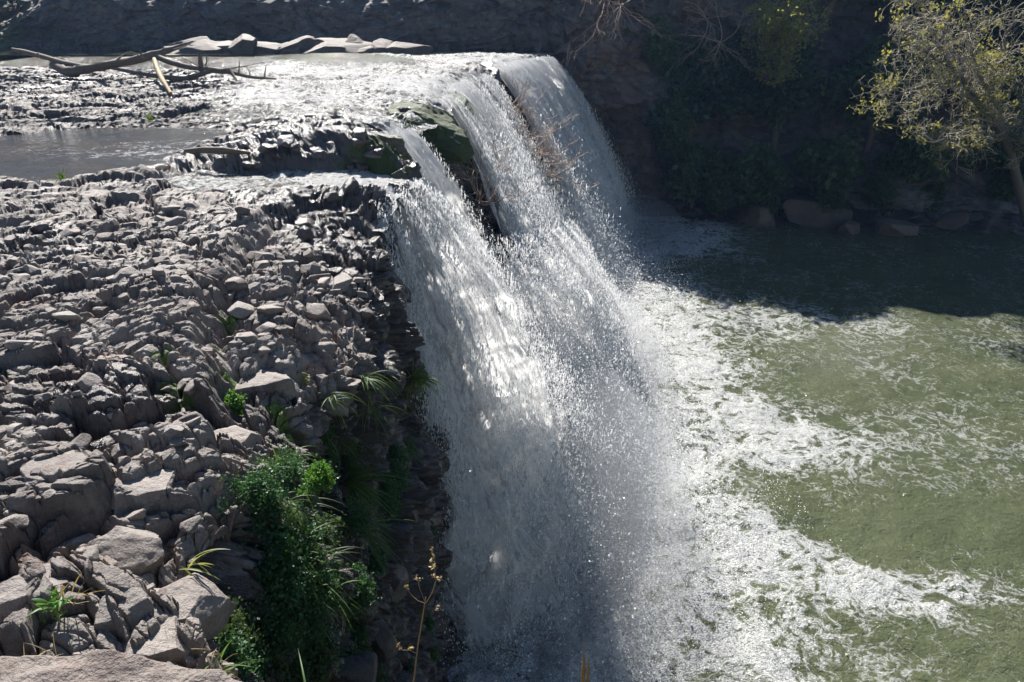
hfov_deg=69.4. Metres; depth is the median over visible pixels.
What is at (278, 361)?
basalt block
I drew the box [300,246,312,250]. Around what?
basalt block
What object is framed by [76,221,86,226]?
loose rock
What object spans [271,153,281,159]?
wet rock
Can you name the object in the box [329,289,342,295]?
basalt block
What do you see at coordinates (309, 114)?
wet rock
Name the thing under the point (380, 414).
grass tuft
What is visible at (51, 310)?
loose rock
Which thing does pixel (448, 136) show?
mossy rock
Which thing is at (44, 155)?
shallow pond
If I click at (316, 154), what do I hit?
wet rock
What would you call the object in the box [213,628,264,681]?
cliff plant
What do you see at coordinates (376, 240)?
wet rock
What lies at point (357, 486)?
grass tuft
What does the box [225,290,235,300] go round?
basalt block
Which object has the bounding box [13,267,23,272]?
loose rock
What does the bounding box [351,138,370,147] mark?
wet rock
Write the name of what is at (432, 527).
cliff plant
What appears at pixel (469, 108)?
mossy rock
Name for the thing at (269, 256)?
basalt block
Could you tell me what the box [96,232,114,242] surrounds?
loose rock
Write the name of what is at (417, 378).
grass tuft
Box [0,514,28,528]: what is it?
loose stone
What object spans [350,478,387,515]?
grass tuft
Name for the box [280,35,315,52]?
shelf rock
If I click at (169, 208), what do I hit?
loose rock
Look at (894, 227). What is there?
boulder
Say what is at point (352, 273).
wet rock
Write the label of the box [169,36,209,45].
shelf rock
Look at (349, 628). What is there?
cliff plant
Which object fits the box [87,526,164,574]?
boulder
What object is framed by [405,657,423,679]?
cliff plant
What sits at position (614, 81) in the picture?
cliff
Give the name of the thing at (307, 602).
grass tuft
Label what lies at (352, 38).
shelf rock
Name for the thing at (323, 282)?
basalt block
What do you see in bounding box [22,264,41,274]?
loose rock
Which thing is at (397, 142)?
mossy rock
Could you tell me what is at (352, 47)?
shelf rock
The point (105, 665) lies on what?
boulder
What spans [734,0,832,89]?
forest tree
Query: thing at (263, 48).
shelf rock
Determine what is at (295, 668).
fern
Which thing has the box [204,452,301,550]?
bush
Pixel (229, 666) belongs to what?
grass tuft
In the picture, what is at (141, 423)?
loose stone
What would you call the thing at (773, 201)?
bank bush
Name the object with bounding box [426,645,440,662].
cliff plant
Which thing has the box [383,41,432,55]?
shelf rock
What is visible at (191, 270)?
loose rock
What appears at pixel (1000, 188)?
bank bush
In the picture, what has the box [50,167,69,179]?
grass tuft
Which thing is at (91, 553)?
loose stone
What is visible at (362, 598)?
plant
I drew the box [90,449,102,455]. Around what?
loose stone
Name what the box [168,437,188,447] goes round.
loose stone
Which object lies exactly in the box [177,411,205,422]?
loose stone
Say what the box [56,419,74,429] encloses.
loose stone
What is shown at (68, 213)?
loose rock
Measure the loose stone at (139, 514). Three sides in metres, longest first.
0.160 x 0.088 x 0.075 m
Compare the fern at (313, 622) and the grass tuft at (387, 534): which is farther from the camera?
the grass tuft at (387, 534)
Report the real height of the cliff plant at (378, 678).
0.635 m
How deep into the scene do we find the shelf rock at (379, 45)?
41.65 m
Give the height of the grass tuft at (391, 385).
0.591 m
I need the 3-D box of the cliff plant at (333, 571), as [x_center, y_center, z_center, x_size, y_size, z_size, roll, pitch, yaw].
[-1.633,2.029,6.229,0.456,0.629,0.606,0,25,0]
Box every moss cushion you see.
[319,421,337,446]
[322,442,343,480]
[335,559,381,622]
[377,452,414,499]
[377,472,404,518]
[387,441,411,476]
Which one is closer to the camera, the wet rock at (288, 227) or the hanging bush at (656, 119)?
the wet rock at (288, 227)
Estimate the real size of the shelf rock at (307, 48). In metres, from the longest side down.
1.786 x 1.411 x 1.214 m
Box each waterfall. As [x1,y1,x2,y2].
[374,177,672,678]
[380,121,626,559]
[441,71,661,409]
[493,54,659,295]
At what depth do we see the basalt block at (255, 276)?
9.13 m
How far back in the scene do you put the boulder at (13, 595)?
4.12 m
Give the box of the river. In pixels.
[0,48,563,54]
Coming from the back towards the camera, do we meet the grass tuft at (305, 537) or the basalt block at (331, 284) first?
the basalt block at (331, 284)
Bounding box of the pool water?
[444,213,1023,681]
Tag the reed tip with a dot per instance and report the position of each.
(583, 673)
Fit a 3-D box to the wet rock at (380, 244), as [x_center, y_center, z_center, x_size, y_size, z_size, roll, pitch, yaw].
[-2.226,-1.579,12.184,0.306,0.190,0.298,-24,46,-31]
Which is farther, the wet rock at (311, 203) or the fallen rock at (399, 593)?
the wet rock at (311, 203)
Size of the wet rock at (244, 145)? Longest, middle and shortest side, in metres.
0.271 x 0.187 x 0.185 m
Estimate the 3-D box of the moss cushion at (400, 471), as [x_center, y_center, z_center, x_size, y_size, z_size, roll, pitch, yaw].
[-1.723,1.945,10.634,0.656,0.728,0.704,0,25,0]
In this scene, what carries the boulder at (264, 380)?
on the rock ledge
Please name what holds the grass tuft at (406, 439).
on the rock ledge
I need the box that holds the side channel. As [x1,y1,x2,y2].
[160,169,420,231]
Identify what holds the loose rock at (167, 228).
on the rock ledge
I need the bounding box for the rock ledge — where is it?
[0,61,565,681]
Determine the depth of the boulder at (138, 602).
4.15 m
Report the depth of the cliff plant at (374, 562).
8.65 m
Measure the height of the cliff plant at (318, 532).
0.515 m
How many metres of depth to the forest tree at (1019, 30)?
41.55 m
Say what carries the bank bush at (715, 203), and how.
on the cliff
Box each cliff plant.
[213,587,268,657]
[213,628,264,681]
[216,633,260,674]
[246,490,287,533]
[250,522,307,605]
[254,654,281,681]
[285,632,344,681]
[297,539,329,579]
[304,518,324,549]
[309,510,346,553]
[309,557,346,620]
[318,549,345,609]
[326,649,349,680]
[337,493,376,548]
[340,603,358,635]
[341,437,365,473]
[342,642,363,654]
[349,620,373,652]
[356,482,377,504]
[367,546,390,578]
[376,659,388,681]
[386,499,403,522]
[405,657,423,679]
[423,611,435,633]
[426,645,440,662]
[430,521,440,546]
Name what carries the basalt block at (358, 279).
on the rock ledge
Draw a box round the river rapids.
[0,52,537,133]
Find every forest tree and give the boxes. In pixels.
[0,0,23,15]
[652,25,751,145]
[660,139,733,208]
[710,26,862,152]
[718,138,793,210]
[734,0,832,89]
[790,125,868,199]
[821,21,960,152]
[823,0,836,22]
[870,0,1007,50]
[870,115,954,184]
[926,0,1023,136]
[956,124,1023,179]
[982,0,1023,29]
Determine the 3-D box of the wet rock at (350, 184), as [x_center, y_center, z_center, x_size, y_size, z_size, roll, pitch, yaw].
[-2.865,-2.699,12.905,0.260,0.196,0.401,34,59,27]
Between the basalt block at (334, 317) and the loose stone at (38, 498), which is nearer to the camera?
the loose stone at (38, 498)
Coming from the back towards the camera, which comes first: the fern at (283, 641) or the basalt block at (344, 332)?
the basalt block at (344, 332)
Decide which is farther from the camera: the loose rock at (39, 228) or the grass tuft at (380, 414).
the loose rock at (39, 228)
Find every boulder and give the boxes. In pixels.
[0,563,69,619]
[0,649,241,681]
[20,451,87,482]
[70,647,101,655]
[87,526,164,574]
[94,587,153,639]
[110,468,175,511]
[120,612,189,662]
[157,573,235,640]
[214,425,261,446]
[234,368,299,402]
[466,60,500,93]
[736,202,774,226]
[782,194,852,227]
[837,220,859,234]
[874,219,918,236]
[935,210,969,229]
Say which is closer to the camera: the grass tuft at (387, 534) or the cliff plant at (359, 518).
the cliff plant at (359, 518)
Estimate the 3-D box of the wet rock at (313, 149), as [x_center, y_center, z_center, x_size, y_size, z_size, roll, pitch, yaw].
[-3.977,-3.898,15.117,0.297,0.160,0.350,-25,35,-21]
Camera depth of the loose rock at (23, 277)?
8.55 m
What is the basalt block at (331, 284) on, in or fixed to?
on the rock ledge
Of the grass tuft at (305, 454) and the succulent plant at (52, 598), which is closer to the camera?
the succulent plant at (52, 598)
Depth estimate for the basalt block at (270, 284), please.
9.05 m
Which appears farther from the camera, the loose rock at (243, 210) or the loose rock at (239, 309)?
the loose rock at (243, 210)
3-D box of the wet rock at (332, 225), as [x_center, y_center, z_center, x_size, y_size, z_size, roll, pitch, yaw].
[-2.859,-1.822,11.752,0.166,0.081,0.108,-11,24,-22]
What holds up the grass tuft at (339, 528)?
on the rock ledge
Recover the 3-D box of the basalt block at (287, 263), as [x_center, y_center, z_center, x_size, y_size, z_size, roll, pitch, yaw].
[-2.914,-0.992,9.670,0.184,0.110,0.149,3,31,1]
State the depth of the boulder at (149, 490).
5.13 m
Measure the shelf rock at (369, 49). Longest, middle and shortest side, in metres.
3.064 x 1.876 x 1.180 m
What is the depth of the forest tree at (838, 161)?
41.91 m
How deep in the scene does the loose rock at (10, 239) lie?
9.92 m
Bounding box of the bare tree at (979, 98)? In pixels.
[847,0,1023,227]
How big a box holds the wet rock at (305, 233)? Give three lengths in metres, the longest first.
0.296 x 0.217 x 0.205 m
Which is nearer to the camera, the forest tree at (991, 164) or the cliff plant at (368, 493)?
the cliff plant at (368, 493)
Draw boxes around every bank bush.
[701,164,741,220]
[744,182,790,220]
[812,179,856,213]
[857,167,904,214]
[917,179,949,211]
[983,172,1014,201]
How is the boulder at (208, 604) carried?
on the rock ledge
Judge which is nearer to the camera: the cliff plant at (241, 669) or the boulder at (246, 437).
the cliff plant at (241, 669)
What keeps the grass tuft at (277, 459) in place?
on the rock ledge
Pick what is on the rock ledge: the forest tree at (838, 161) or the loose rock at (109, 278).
the loose rock at (109, 278)
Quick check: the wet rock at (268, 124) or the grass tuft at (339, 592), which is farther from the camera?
the wet rock at (268, 124)
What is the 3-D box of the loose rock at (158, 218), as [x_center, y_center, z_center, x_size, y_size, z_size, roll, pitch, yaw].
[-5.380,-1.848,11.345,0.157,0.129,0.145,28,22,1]
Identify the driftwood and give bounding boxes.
[11,40,276,94]
[184,147,250,154]
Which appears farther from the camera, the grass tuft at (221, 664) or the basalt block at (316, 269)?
the basalt block at (316, 269)
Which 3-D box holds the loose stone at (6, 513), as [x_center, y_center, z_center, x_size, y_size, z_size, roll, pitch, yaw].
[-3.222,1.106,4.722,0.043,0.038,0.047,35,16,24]
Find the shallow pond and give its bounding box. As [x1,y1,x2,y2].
[0,128,228,184]
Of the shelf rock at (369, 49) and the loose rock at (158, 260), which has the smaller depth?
the loose rock at (158, 260)
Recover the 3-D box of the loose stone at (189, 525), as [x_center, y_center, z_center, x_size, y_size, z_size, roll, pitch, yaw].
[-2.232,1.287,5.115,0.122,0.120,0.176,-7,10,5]
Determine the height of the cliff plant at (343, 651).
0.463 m
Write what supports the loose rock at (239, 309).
on the rock ledge
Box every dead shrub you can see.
[456,138,532,228]
[486,70,598,197]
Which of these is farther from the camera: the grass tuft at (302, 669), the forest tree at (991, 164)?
the forest tree at (991, 164)
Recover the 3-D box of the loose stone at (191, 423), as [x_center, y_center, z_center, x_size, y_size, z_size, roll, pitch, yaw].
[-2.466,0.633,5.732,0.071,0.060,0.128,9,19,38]
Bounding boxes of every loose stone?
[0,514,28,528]
[3,510,11,515]
[5,423,23,435]
[18,447,29,453]
[34,392,51,402]
[35,495,40,500]
[40,464,62,482]
[40,582,52,597]
[43,489,57,498]
[44,446,59,454]
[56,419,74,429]
[63,533,95,549]
[71,433,91,447]
[72,390,82,395]
[74,547,86,554]
[82,544,98,563]
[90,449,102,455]
[106,412,112,418]
[111,443,125,458]
[112,430,126,441]
[123,509,145,519]
[133,422,146,426]
[136,395,143,400]
[146,583,155,590]
[147,514,160,520]
[162,448,175,460]
[163,425,183,435]
[167,538,176,547]
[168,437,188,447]
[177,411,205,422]
[179,515,203,532]
[184,378,202,395]
[185,416,200,426]
[193,429,199,434]
[203,521,207,529]
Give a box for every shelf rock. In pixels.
[163,46,180,55]
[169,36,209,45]
[178,39,222,55]
[216,40,232,55]
[228,34,256,55]
[255,41,280,55]
[259,41,281,44]
[276,42,301,53]
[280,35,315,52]
[303,41,345,53]
[303,45,315,50]
[315,38,371,52]
[345,34,362,43]
[357,42,392,53]
[371,38,392,52]
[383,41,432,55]
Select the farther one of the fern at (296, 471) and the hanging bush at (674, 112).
the hanging bush at (674, 112)
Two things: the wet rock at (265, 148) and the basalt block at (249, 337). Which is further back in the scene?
the wet rock at (265, 148)
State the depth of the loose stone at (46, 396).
6.14 m
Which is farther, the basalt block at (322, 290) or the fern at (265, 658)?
the basalt block at (322, 290)
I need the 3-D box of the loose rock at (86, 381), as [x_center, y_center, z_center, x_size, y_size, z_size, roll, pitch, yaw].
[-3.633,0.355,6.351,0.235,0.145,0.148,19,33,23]
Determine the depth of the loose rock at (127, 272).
8.34 m
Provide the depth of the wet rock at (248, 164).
14.69 m
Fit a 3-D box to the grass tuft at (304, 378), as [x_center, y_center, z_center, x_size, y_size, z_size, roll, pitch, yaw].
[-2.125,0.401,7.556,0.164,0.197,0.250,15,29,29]
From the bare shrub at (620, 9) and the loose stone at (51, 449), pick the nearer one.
the loose stone at (51, 449)
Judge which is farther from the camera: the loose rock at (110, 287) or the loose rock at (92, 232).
the loose rock at (92, 232)
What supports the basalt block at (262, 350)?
on the rock ledge
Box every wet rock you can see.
[240,142,249,148]
[242,160,255,168]
[254,162,262,167]
[257,143,276,152]
[263,123,277,126]
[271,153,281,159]
[276,134,293,147]
[281,224,294,231]
[289,143,299,148]
[292,147,299,151]
[294,218,314,226]
[296,227,312,241]
[302,193,311,199]
[304,113,316,116]
[308,200,314,206]
[309,146,323,152]
[310,150,325,158]
[325,191,339,203]
[327,223,336,227]
[328,267,342,277]
[341,177,358,193]
[341,233,353,238]
[343,268,358,278]
[345,212,359,216]
[346,165,354,169]
[351,128,367,141]
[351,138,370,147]
[356,162,369,170]
[362,149,381,158]
[370,237,383,248]
[371,236,380,247]
[374,148,384,155]
[388,181,409,190]
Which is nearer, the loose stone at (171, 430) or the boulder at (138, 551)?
the boulder at (138, 551)
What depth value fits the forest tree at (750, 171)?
42.62 m
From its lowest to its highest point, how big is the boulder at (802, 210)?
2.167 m
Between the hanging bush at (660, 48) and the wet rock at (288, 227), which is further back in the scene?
the hanging bush at (660, 48)
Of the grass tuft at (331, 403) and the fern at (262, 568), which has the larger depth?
the grass tuft at (331, 403)
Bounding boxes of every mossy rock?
[371,131,412,161]
[387,101,474,162]
[391,162,424,195]
[445,92,473,126]
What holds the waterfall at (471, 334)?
on the rock ledge
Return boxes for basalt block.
[225,277,248,290]
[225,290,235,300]
[234,291,242,298]
[235,332,257,343]
[236,333,245,346]
[239,345,248,351]
[244,315,254,323]
[247,282,260,294]
[248,274,260,278]
[251,299,256,305]
[253,260,269,269]
[254,252,274,260]
[255,322,276,333]
[257,304,285,314]
[258,346,274,355]
[265,353,280,365]
[266,275,278,281]
[266,282,275,288]
[275,327,289,335]
[275,358,283,364]
[282,260,295,266]
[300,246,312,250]
[301,264,321,273]
[303,245,312,256]
[304,286,316,290]
[306,303,330,321]
[308,273,330,280]
[311,341,335,353]
[317,288,325,293]
[318,261,325,265]
[318,277,329,288]
[328,281,348,292]
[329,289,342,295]
[329,316,338,321]
[332,273,352,288]
[341,329,347,335]
[341,348,347,355]
[341,366,351,375]
[352,277,364,282]
[356,291,368,298]
[360,307,372,318]
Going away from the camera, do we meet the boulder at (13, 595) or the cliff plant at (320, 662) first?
the boulder at (13, 595)
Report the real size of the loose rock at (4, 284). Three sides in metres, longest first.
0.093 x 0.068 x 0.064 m
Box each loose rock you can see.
[0,275,11,281]
[0,282,7,287]
[2,235,15,243]
[4,340,41,350]
[5,258,14,262]
[5,380,27,393]
[12,252,20,256]
[12,273,31,281]
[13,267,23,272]
[20,221,29,225]
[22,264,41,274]
[23,244,33,249]
[31,223,48,233]
[45,307,56,314]
[50,366,62,374]
[51,311,79,321]
[54,211,74,216]
[60,229,80,237]
[74,255,91,261]
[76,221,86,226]
[77,372,102,392]
[82,230,95,236]
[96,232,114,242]
[105,275,113,282]
[106,283,130,290]
[113,266,142,282]
[118,243,127,248]
[118,293,128,301]
[123,231,133,235]
[129,274,138,280]
[130,236,136,242]
[142,267,154,276]
[145,304,152,310]
[152,267,165,277]
[154,215,164,221]
[155,210,167,216]
[155,256,169,265]
[161,205,180,213]
[161,260,171,263]
[161,385,172,391]
[162,226,173,230]
[165,216,185,225]
[176,375,192,389]
[186,301,199,313]
[187,234,199,245]
[187,267,196,274]
[201,347,213,355]
[204,267,227,279]
[205,285,212,290]
[207,208,215,213]
[213,211,226,215]
[227,301,254,318]
[235,205,249,214]
[246,251,258,260]
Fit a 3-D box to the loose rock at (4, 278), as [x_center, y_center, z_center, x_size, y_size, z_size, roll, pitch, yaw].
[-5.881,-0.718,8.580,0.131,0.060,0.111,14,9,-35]
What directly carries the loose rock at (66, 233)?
on the rock ledge
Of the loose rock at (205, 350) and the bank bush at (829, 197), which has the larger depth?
the bank bush at (829, 197)
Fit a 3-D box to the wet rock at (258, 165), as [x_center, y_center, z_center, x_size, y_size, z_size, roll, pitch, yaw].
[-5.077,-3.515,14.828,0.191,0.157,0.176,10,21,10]
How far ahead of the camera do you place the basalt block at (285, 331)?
7.83 m
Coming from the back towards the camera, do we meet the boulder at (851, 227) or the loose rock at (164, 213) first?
the boulder at (851, 227)
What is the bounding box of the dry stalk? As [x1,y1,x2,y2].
[396,546,441,681]
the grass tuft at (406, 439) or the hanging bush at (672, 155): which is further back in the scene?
the hanging bush at (672, 155)
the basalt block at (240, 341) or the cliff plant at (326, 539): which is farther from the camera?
the basalt block at (240, 341)
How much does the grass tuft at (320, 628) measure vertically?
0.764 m
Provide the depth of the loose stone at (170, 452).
5.38 m
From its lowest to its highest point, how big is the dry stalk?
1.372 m
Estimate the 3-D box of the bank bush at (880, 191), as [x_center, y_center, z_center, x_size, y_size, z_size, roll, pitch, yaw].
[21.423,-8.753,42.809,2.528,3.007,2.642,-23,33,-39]
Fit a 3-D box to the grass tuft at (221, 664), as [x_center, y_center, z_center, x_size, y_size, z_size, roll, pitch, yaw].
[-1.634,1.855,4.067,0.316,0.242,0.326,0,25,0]
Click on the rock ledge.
(138, 347)
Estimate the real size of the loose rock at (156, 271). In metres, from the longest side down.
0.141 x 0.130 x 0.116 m
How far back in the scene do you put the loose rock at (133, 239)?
9.95 m
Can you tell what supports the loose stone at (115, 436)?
on the rock ledge
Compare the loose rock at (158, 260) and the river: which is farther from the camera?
the river
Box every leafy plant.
[222,388,246,415]
[294,453,339,498]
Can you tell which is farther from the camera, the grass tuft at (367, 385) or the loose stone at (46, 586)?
the grass tuft at (367, 385)
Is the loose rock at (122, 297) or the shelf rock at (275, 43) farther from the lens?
the shelf rock at (275, 43)
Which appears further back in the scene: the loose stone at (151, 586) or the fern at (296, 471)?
the fern at (296, 471)
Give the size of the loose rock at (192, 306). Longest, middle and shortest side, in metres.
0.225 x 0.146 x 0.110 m
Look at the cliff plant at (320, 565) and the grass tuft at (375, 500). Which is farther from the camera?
the grass tuft at (375, 500)
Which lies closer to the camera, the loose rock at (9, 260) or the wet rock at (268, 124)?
the loose rock at (9, 260)
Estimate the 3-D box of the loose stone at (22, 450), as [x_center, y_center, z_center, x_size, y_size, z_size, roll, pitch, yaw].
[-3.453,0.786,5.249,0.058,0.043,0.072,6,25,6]
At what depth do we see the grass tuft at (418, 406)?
13.28 m
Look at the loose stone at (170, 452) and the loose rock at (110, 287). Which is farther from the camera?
the loose rock at (110, 287)
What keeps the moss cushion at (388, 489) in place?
attached to the rock ledge
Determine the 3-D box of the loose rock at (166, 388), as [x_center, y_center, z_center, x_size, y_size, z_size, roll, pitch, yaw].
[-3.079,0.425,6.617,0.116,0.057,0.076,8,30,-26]
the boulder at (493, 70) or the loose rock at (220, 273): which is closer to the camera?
the loose rock at (220, 273)
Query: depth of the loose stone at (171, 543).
5.05 m
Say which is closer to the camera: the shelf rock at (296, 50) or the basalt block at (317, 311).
the basalt block at (317, 311)
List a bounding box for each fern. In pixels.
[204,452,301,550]
[222,613,284,679]
[240,542,297,607]
[247,435,313,503]
[251,561,326,681]
[253,500,326,572]
[257,530,334,619]
[273,607,336,681]
[286,574,343,664]
[299,619,346,681]
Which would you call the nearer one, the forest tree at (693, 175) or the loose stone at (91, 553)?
the loose stone at (91, 553)
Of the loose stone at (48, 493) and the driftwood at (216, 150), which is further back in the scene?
the driftwood at (216, 150)
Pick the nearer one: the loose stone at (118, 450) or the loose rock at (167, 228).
the loose stone at (118, 450)
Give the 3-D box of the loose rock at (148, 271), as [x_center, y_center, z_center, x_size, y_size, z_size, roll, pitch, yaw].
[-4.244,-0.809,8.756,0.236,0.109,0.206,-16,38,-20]
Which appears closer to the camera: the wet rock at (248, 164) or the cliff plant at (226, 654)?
the cliff plant at (226, 654)
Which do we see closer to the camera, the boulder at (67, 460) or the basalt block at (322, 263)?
the boulder at (67, 460)
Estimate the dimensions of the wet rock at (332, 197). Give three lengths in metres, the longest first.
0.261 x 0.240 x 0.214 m
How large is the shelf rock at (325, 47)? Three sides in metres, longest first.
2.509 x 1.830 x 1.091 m
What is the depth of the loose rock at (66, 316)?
7.45 m
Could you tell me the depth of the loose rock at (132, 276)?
8.23 m
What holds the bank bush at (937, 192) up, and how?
on the cliff
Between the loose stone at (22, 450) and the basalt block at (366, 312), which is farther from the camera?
the basalt block at (366, 312)
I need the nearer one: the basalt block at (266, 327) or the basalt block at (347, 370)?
the basalt block at (266, 327)
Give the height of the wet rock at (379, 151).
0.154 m
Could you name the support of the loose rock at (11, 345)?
on the rock ledge
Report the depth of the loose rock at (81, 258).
9.08 m
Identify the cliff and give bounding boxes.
[0,0,1023,233]
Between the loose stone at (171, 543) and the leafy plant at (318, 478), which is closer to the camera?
the loose stone at (171, 543)
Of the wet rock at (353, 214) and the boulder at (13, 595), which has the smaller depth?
the boulder at (13, 595)
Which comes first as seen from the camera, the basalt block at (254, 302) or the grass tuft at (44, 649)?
the grass tuft at (44, 649)
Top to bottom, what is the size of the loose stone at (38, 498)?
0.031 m
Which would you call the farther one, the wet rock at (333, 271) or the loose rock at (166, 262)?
the wet rock at (333, 271)
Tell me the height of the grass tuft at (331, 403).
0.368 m
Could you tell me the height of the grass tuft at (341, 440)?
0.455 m
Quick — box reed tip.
[581,639,588,681]
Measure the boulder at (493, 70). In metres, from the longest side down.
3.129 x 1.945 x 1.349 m
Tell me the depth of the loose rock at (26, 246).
9.85 m
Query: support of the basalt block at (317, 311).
on the rock ledge
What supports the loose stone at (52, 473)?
on the boulder at (67, 460)
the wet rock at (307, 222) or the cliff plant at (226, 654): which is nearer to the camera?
the cliff plant at (226, 654)
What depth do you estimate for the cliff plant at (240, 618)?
4.99 m
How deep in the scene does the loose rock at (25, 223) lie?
10.62 m
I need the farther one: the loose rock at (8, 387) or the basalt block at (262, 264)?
the basalt block at (262, 264)
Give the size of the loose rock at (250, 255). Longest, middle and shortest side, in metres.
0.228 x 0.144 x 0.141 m
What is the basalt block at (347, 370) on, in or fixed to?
on the rock ledge
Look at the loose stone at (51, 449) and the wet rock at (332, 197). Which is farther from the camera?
the wet rock at (332, 197)
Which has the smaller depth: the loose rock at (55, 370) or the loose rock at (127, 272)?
the loose rock at (55, 370)
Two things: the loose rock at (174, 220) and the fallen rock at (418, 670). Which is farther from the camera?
the loose rock at (174, 220)
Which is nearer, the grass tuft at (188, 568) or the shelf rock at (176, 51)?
the grass tuft at (188, 568)
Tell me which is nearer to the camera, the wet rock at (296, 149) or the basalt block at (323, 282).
the basalt block at (323, 282)
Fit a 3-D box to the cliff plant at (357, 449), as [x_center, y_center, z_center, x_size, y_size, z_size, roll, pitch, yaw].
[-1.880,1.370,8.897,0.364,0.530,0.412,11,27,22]
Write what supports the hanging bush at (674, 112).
attached to the cliff
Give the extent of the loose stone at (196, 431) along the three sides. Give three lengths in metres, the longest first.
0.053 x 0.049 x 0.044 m
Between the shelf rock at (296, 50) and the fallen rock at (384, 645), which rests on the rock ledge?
the fallen rock at (384, 645)
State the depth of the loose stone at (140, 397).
6.22 m
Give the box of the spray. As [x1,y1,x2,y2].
[423,211,942,681]
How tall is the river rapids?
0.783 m
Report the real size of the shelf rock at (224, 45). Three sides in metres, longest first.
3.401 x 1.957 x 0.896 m
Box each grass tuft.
[24,635,59,656]
[40,571,104,612]
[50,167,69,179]
[145,112,152,121]
[179,548,230,579]
[204,640,252,673]
[206,648,241,680]
[254,442,292,475]
[267,491,317,535]
[276,576,328,622]
[294,445,318,478]
[294,521,351,628]
[295,584,338,665]
[298,650,305,681]
[300,372,312,386]
[300,470,322,513]
[304,497,346,550]
[304,546,359,627]
[318,392,363,426]
[320,425,347,465]
[324,580,365,630]
[327,520,355,545]
[333,458,410,534]
[336,435,371,466]
[337,480,367,513]
[340,434,367,479]
[345,515,412,574]
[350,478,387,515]
[356,401,406,441]
[359,370,401,415]
[379,523,400,549]
[382,364,403,398]
[402,431,428,464]
[403,433,423,447]
[405,358,444,401]
[406,441,424,462]
[410,398,425,413]
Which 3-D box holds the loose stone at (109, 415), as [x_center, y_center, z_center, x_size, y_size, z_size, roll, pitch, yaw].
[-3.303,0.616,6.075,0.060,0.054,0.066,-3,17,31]
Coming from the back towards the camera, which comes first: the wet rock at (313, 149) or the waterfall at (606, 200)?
the waterfall at (606, 200)
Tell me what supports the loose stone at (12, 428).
on the rock ledge
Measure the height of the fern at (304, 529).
0.611 m
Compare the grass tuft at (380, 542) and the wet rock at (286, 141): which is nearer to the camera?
the grass tuft at (380, 542)
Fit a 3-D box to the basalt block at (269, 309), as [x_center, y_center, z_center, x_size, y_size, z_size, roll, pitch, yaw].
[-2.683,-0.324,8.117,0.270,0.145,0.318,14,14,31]
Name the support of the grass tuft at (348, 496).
on the rock ledge
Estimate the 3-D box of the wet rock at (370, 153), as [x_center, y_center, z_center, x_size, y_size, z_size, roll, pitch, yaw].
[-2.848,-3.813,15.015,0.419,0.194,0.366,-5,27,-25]
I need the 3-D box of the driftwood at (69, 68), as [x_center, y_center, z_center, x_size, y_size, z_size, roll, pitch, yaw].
[-14.345,-10.848,28.490,11.263,1.414,4.474,18,30,33]
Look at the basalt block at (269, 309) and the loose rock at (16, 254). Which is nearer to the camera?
the basalt block at (269, 309)
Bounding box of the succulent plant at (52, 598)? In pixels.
[25,585,74,622]
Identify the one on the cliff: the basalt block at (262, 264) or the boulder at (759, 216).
the boulder at (759, 216)
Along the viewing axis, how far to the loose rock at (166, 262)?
9.10 m
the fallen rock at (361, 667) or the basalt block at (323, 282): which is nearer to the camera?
the fallen rock at (361, 667)
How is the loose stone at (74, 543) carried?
on the rock ledge
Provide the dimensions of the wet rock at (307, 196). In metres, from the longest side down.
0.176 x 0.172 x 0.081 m
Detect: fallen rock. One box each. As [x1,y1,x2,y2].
[329,652,377,681]
[333,614,345,637]
[350,602,378,624]
[370,618,398,662]
[390,564,408,601]
[404,665,422,675]
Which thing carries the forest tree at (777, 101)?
on the cliff
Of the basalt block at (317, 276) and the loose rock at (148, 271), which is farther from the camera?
the basalt block at (317, 276)
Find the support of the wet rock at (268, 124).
on the rock ledge
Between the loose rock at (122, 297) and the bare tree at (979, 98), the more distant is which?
the bare tree at (979, 98)
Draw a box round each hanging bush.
[639,6,684,72]
[640,84,678,141]
[654,139,697,172]
[659,85,697,146]
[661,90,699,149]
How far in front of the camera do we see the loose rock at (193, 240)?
10.04 m
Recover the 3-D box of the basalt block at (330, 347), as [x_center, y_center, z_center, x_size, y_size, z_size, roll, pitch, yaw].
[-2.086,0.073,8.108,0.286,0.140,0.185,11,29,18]
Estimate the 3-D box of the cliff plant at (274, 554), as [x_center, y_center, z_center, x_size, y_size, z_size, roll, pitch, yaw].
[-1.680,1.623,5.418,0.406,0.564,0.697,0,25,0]
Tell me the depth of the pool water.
21.07 m
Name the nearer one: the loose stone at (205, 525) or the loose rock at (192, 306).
the loose stone at (205, 525)
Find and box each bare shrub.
[556,0,692,70]
[671,0,770,82]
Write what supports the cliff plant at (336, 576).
on the rock ledge
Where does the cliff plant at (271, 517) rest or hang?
on the rock ledge
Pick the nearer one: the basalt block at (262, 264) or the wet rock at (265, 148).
the basalt block at (262, 264)
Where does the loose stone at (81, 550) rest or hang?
on the rock ledge
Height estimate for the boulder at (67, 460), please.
0.223 m
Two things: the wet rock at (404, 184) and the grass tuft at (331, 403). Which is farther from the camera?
the wet rock at (404, 184)
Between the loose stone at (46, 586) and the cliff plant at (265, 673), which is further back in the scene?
the cliff plant at (265, 673)

